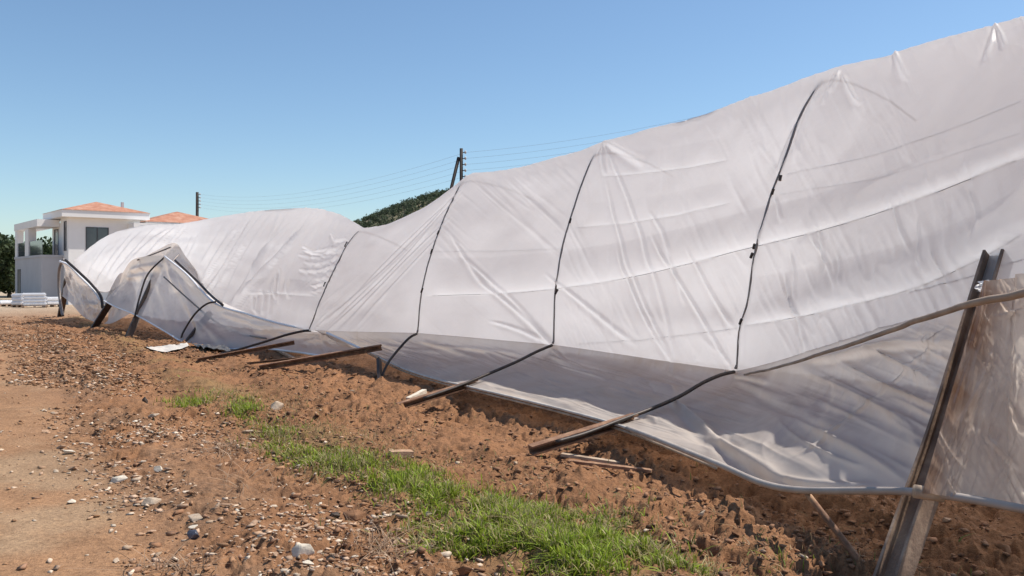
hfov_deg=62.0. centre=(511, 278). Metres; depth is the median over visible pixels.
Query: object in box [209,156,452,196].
overhead wire
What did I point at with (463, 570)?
earth clod
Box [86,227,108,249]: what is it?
window
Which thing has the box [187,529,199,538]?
stone
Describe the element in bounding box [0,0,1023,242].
sky
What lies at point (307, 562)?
stone
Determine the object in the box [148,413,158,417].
stone
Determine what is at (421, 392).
white board
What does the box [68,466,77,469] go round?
stone
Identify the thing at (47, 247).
tree
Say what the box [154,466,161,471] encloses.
stone
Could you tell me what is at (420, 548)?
soil clods
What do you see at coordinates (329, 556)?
stone
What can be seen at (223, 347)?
film scrap
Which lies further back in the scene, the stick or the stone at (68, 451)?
the stone at (68, 451)
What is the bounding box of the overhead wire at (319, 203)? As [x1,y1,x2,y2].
[201,172,458,208]
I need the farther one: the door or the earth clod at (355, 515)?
the door
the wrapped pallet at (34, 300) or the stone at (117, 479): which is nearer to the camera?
the stone at (117, 479)
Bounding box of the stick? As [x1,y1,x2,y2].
[215,503,239,506]
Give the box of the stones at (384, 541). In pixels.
[51,431,469,575]
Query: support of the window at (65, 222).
in the white house
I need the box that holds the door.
[17,269,20,292]
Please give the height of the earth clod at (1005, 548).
0.060 m
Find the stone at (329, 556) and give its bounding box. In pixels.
[326,554,335,560]
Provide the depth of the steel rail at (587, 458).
7.49 m
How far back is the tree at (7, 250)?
61.72 m
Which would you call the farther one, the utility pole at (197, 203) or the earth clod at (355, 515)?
the utility pole at (197, 203)
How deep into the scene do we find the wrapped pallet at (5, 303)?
47.77 m
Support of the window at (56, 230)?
in the white house
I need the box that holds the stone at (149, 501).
[141,497,161,505]
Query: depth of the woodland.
895.41 m
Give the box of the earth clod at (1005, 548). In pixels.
[994,543,1010,553]
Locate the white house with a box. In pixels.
[14,202,207,304]
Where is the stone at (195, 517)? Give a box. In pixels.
[188,513,202,521]
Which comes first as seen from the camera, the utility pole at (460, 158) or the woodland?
the utility pole at (460, 158)
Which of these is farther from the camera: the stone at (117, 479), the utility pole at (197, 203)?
the utility pole at (197, 203)
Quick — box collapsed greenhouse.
[57,16,1023,575]
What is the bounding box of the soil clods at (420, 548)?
[0,314,1023,575]
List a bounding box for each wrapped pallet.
[0,300,11,306]
[11,293,26,306]
[22,293,46,307]
[42,297,58,306]
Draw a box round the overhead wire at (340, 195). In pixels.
[203,166,458,204]
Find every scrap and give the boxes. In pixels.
[147,343,188,351]
[191,343,229,350]
[277,351,294,357]
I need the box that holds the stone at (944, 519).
[942,517,950,521]
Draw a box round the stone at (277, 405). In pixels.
[271,401,283,410]
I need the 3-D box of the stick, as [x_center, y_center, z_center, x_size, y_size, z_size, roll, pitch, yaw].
[-1.878,1.499,5.634,0.178,0.016,0.029,10,-4,-14]
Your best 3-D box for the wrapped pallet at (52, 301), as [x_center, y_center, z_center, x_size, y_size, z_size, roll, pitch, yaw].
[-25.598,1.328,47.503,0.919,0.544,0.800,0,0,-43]
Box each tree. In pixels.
[0,232,14,285]
[0,234,14,297]
[24,236,51,254]
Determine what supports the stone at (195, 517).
on the ground at (70, 537)
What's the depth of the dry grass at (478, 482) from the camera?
6.50 m
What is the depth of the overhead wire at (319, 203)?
47.50 m
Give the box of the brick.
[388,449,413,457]
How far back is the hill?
884.55 m
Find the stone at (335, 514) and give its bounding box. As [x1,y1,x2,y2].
[329,512,339,517]
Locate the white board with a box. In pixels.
[406,389,426,399]
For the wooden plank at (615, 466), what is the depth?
7.11 m
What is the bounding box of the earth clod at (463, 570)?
[452,566,471,575]
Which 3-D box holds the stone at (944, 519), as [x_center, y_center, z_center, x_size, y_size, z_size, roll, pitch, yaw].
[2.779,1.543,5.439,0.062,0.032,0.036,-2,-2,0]
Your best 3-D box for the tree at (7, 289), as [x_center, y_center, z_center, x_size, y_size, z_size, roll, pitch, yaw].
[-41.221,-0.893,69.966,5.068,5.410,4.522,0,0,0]
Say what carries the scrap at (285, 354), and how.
on the ground at (70, 537)
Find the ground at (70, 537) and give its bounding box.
[0,291,1023,575]
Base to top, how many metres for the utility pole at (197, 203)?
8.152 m
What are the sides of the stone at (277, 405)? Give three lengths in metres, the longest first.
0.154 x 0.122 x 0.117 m
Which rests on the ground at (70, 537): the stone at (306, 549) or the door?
the stone at (306, 549)
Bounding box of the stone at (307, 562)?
[303,560,313,564]
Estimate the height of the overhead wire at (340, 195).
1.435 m
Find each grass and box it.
[66,352,986,575]
[153,370,813,575]
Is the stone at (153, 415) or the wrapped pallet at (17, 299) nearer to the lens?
the stone at (153, 415)
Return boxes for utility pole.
[196,192,200,215]
[450,148,465,188]
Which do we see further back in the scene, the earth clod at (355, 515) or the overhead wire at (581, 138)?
the overhead wire at (581, 138)
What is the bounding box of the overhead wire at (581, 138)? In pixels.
[475,117,693,151]
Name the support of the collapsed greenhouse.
on the ground at (70, 537)
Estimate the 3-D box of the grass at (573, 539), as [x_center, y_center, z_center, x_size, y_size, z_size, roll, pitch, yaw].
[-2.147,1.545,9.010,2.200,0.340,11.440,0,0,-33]
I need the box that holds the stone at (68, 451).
[63,450,75,453]
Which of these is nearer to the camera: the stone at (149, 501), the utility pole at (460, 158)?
the stone at (149, 501)
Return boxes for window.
[54,229,57,254]
[64,221,66,250]
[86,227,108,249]
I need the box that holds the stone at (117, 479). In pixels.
[111,475,127,482]
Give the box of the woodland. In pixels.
[353,188,448,227]
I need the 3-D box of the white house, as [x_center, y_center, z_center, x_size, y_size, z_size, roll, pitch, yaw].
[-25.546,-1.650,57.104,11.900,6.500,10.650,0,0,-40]
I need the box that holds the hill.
[366,197,437,226]
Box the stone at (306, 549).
[292,544,314,556]
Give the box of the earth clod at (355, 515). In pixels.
[343,510,365,520]
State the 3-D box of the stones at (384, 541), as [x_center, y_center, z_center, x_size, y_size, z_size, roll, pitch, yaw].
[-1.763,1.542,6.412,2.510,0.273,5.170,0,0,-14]
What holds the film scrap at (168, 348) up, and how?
on the ground at (70, 537)

